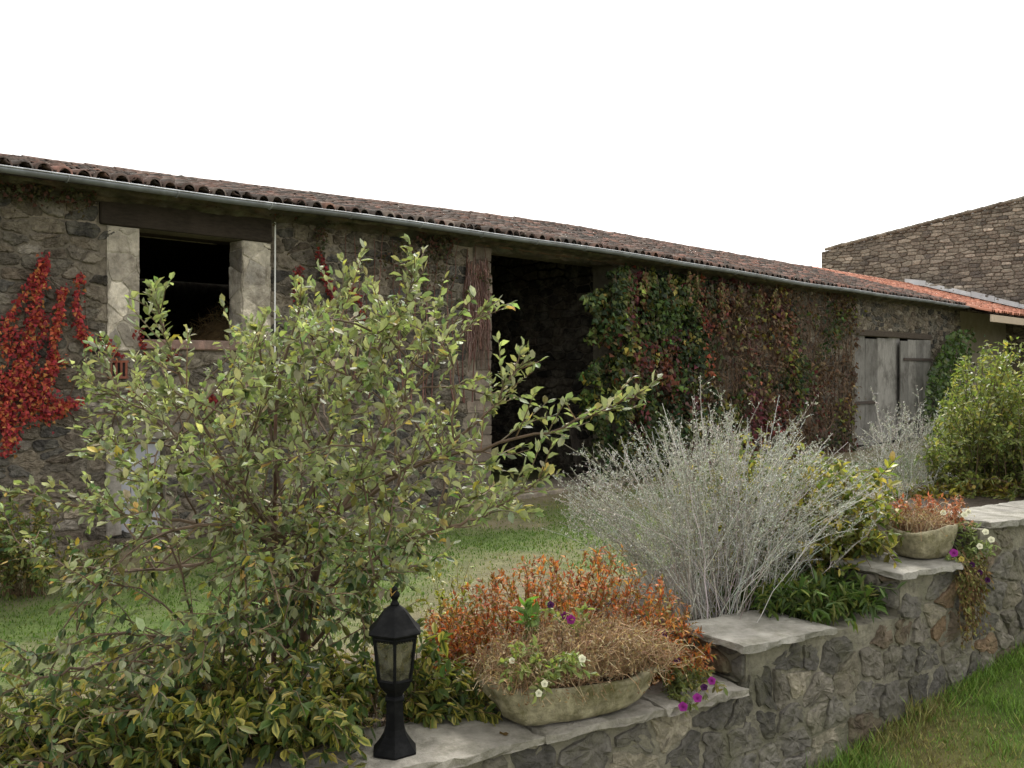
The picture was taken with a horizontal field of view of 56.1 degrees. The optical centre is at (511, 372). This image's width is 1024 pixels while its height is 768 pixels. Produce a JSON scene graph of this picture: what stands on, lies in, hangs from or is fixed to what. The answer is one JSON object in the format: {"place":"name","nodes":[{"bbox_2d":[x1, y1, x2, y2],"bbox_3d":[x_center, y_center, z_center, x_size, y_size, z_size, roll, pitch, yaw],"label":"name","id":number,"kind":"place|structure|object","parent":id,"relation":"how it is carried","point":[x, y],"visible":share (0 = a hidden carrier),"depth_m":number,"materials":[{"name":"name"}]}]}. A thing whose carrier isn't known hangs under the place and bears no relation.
{"place":"outdoors","nodes":[
{"label":"outdoors","id":0,"kind":"place"},
{"bbox_2d":[57,534,123,581],"bbox_3d":[-3.109,1.361,7.031,0.489,0.436,0.795,0,0,-13],"label":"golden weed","id":1,"kind":"object","parent":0,"point":[99,552],"visible":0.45,"depth_m":6.90,"materials":[{"name":"green plant"}]},
{"bbox_2d":[0,438,1023,767],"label":"yard","id":2,"kind":"structure","parent":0,"point":[494,522],"depth_m":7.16,"materials":[{"name":"green plant"}]},
{"bbox_2d":[0,486,63,599],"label":"olive bush","id":3,"kind":"object","parent":2,"relation":"on","point":[36,579],"visible":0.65,"depth_m":6.49,"materials":[{"name":"green plant"}]},
{"bbox_2d":[0,618,502,767],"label":"variegated euonymus","id":4,"kind":"object","parent":2,"relation":"on","point":[254,718],"visible":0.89,"depth_m":2.57,"materials":[{"name":"green plant"}]},
{"bbox_2d":[0,233,662,767],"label":"silverberry shrub","id":5,"kind":"object","parent":2,"relation":"on","point":[292,607],"visible":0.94,"depth_m":2.91,"materials":[{"name":"green plant"}]},
{"bbox_2d":[422,561,481,645],"bbox_3d":[-0.226,0.902,3.603,0.165,0.428,0.259,0,0,-30],"label":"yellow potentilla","id":6,"kind":"object","parent":2,"relation":"on","point":[443,593],"visible":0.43,"depth_m":3.59,"materials":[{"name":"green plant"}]},
{"bbox_2d":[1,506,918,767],"bbox_3d":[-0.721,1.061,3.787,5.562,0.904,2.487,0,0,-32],"label":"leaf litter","id":7,"kind":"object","parent":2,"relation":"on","point":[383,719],"visible":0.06,"depth_m":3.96,"materials":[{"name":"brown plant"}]},
{"bbox_2d":[0,153,972,562],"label":"barn","id":8,"kind":"structure","parent":2,"relation":"on","point":[120,239],"depth_m":10.76,"materials":[{"name":"grey stone"}]},
{"bbox_2d":[0,252,124,458],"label":"virginia creeper","id":9,"kind":"object","parent":8,"relation":"attached to","point":[16,377],"visible":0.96,"depth_m":7.84,"materials":[{"name":"red plant"}]},
{"bbox_2d":[182,303,229,340],"bbox_3d":[-3.072,-0.398,10.675,1.392,0.959,1.398,0,0,0],"label":"hay heap","id":10,"kind":"object","parent":8,"relation":"on","point":[211,330],"visible":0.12,"depth_m":10.31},
{"bbox_2d":[0,169,492,403],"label":"dry vine","id":11,"kind":"object","parent":8,"relation":"hanging from","point":[73,193],"visible":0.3,"depth_m":10.46,"materials":[{"name":"brown plant"}]},
{"bbox_2d":[128,247,367,408],"bbox_3d":[-2.460,-0.450,9.379,0.126,1.681,2.638,0,0,44],"label":"virginia creeper","id":12,"kind":"object","parent":8,"relation":"attached to","point":[212,398],"visible":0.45,"depth_m":9.84,"materials":[{"name":"red plant"}]},
{"bbox_2d":[462,257,495,371],"bbox_3d":[-0.394,-0.697,11.550,0.166,1.384,0.487,0,0,42],"label":"root curtain","id":13,"kind":"object","parent":8,"relation":"hanging from","point":[479,333],"visible":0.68,"depth_m":11.51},
{"bbox_2d":[609,267,780,337],"bbox_3d":[2.965,-1.028,14.716,0.275,1.114,5.022,0,0,44],"label":"hanging creeper","id":14,"kind":"object","parent":8,"relation":"hanging from","point":[696,280],"visible":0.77,"depth_m":14.42,"materials":[{"name":"green plant"}]},
{"bbox_2d":[572,263,867,491],"bbox_3d":[3.845,0.039,15.878,0.658,3.883,9.286,0,0,41],"label":"boston ivy","id":15,"kind":"object","parent":8,"relation":"attached to","point":[630,360],"visible":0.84,"depth_m":14.81,"materials":[{"name":"green plant"}]},
{"bbox_2d":[855,335,899,446],"bbox_3d":[7.633,0.383,20.082,0.063,2.271,2.370,0,0,44],"label":"door","id":16,"kind":"structure","parent":8,"relation":"in","point":[877,359],"depth_m":20.05,"materials":[{"name":"grey wood"}]},
{"bbox_2d":[899,340,932,440],"bbox_3d":[8.991,0.377,21.358,0.067,2.220,1.772,0,0,44],"label":"door","id":17,"kind":"structure","parent":8,"relation":"in","point":[915,359],"depth_m":21.23,"materials":[{"name":"grey wood"}]},
{"bbox_2d":[921,327,984,442],"bbox_3d":[10.199,0.811,22.165,0.827,3.850,5.242,0,0,44],"label":"climbing rose","id":18,"kind":"object","parent":8,"relation":"attached to","point":[945,363],"visible":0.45,"depth_m":21.41,"materials":[{"name":"green plant"}]},
{"bbox_2d":[423,544,716,689],"bbox_3d":[0.205,0.879,3.352,1.088,0.643,0.638,0,0,0],"label":"spiraea bush","id":19,"kind":"object","parent":2,"relation":"on","point":[462,640],"visible":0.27,"depth_m":3.26,"materials":[{"name":"orange plant"}]},
{"bbox_2d":[567,415,583,472],"bbox_3d":[1.089,1.081,14.733,0.236,0.854,0.513,0,0,43],"label":"leaning plank","id":20,"kind":"object","parent":2,"relation":"on","point":[575,441],"visible":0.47,"depth_m":14.57,"materials":[{"name":"brown wood"}]},
{"bbox_2d":[189,500,1023,767],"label":"garden wall","id":21,"kind":"structure","parent":2,"relation":"on","point":[796,686],"depth_m":3.38,"materials":[{"name":"stone"}]},
{"bbox_2d":[369,586,420,760],"bbox_3d":[-0.324,0.819,2.655,0.150,0.457,0.162,0,0,0],"label":"garden lantern","id":22,"kind":"object","parent":21,"relation":"on","point":[395,623],"visible":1,"depth_m":2.63,"materials":[{"name":"black cast metal"},{"name":"glass"}]},
{"bbox_2d":[511,596,540,639],"bbox_3d":[0.059,0.903,3.024,0.108,0.416,0.164,0,0,-37],"label":"green seedling","id":23,"kind":"object","parent":21,"relation":"on","point":[528,611],"visible":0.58,"depth_m":3.00,"materials":[{"name":"green plant"}]},
{"bbox_2d":[477,658,659,725],"bbox_3d":[0.179,0.975,2.978,0.581,0.134,0.256,0,0,-30],"label":"stone trough","id":24,"kind":"object","parent":21,"relation":"on","point":[624,694],"visible":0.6,"depth_m":2.85,"materials":[{"name":"stone"}]},
{"bbox_2d":[497,634,599,704],"bbox_3d":[0.093,0.859,2.797,0.279,0.184,0.194,0,0,-13],"label":"petunia","id":25,"kind":"object","parent":24,"relation":"in","point":[555,675],"visible":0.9,"depth_m":2.77,"materials":[{"name":"green plant"}]},
{"bbox_2d":[539,601,608,649],"bbox_3d":[0.194,0.819,3.012,0.226,0.232,0.116,0,0,0],"label":"petunia","id":26,"kind":"object","parent":24,"relation":"in","point":[550,606],"visible":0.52,"depth_m":2.99,"materials":[{"name":"green plant"}]},
{"bbox_2d":[451,599,708,706],"bbox_3d":[0.199,0.859,2.961,0.823,0.267,0.441,0,0,-32],"label":"withered lobelia","id":27,"kind":"object","parent":24,"relation":"in","point":[625,652],"visible":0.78,"depth_m":2.93,"materials":[{"name":"brown plant"}]},
{"bbox_2d":[658,630,727,715],"bbox_3d":[0.557,0.963,3.114,0.190,0.250,0.212,0,0,-34],"label":"petunia","id":28,"kind":"object","parent":21,"relation":"on","point":[679,683],"visible":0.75,"depth_m":3.09,"materials":[{"name":"green plant"}]},
{"bbox_2d":[885,520,958,558],"bbox_3d":[1.692,0.686,3.969,0.270,0.134,0.218,0,0,-30],"label":"stone trough","id":29,"kind":"object","parent":21,"relation":"on","point":[937,543],"visible":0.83,"depth_m":3.88,"materials":[{"name":"stone"}]},
{"bbox_2d":[886,500,975,536],"bbox_3d":[1.714,0.612,3.967,0.367,0.175,0.355,0,0,34],"label":"withered lobelia","id":30,"kind":"object","parent":29,"relation":"in","point":[918,523],"visible":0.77,"depth_m":3.93,"materials":[{"name":"brown plant"}]},
{"bbox_2d":[887,491,974,530],"bbox_3d":[1.751,0.603,4.049,0.380,0.207,0.235,0,0,0],"label":"orange sedum","id":31,"kind":"object","parent":29,"relation":"in","point":[955,509],"visible":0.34,"depth_m":4.03,"materials":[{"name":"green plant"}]},
{"bbox_2d":[945,544,994,649],"bbox_3d":[1.856,0.907,3.906,0.213,0.398,0.327,0,0,0],"label":"trailing petunia","id":32,"kind":"object","parent":21,"relation":"hanging from","point":[969,582],"visible":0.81,"depth_m":3.82,"materials":[{"name":"green plant"}]},
{"bbox_2d":[940,509,1000,576],"bbox_3d":[1.845,0.692,3.906,0.247,0.264,0.167,0,0,-17],"label":"petunia","id":33,"kind":"object","parent":21,"relation":"on","point":[954,552],"visible":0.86,"depth_m":3.91,"materials":[{"name":"green plant"}]},
{"bbox_2d":[542,376,887,625],"bbox_3d":[0.897,0.550,3.927,1.548,1.079,1.012,0,0,0],"label":"russian sage","id":34,"kind":"object","parent":2,"relation":"on","point":[757,514],"visible":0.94,"depth_m":3.72,"materials":[{"name":"grey plant"}]},
{"bbox_2d":[671,428,910,583],"bbox_3d":[1.290,0.641,4.192,1.218,0.768,1.100,0,0,0],"label":"yellowing forsythia","id":35,"kind":"object","parent":2,"relation":"on","point":[874,540],"visible":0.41,"depth_m":3.92,"materials":[{"name":"green plant"}]},
{"bbox_2d":[695,556,906,632],"bbox_3d":[1.128,0.867,3.802,0.714,0.261,0.776,0,0,-27],"label":"lance leaf perennial","id":36,"kind":"object","parent":2,"relation":"on","point":[830,597],"visible":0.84,"depth_m":3.61,"materials":[{"name":"green plant"}]},
{"bbox_2d":[844,385,957,501],"bbox_3d":[2.231,0.521,5.468,0.840,0.900,0.766,0,0,0],"label":"russian sage","id":37,"kind":"object","parent":2,"relation":"on","point":[915,468],"visible":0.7,"depth_m":5.35,"materials":[{"name":"grey plant"}]},
{"bbox_2d":[812,266,1023,417],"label":"outbuilding","id":38,"kind":"structure","parent":2,"relation":"on","point":[991,327],"depth_m":26.76,"materials":[{"name":"ceramic"}]},
{"bbox_2d":[821,196,1023,392],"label":"stone house","id":39,"kind":"structure","parent":2,"relation":"on","point":[979,250],"depth_m":29.48,"materials":[{"name":"brown stone"}]},
{"bbox_2d":[894,476,1023,500],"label":"yellow ground shrub","id":40,"kind":"object","parent":2,"relation":"on","point":[997,490],"visible":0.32,"depth_m":5.16,"materials":[{"name":"green plant"}]},
{"bbox_2d":[914,336,1023,500],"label":"olive green shrub","id":41,"kind":"object","parent":2,"relation":"on","point":[974,457],"visible":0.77,"depth_m":5.24,"materials":[{"name":"green plant"}]},
{"bbox_2d":[0,0,1023,267],"label":"sky","id":42,"kind":"structure","parent":0,"point":[789,131],"materials":[{"name":"white"}]},
{"bbox_2d":[799,629,1023,767],"bbox_3d":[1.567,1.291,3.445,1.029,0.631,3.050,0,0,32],"label":"lawn grass","id":43,"kind":"structure","parent":0,"point":[926,715],"depth_m":3.57,"materials":[{"name":"green plant"}]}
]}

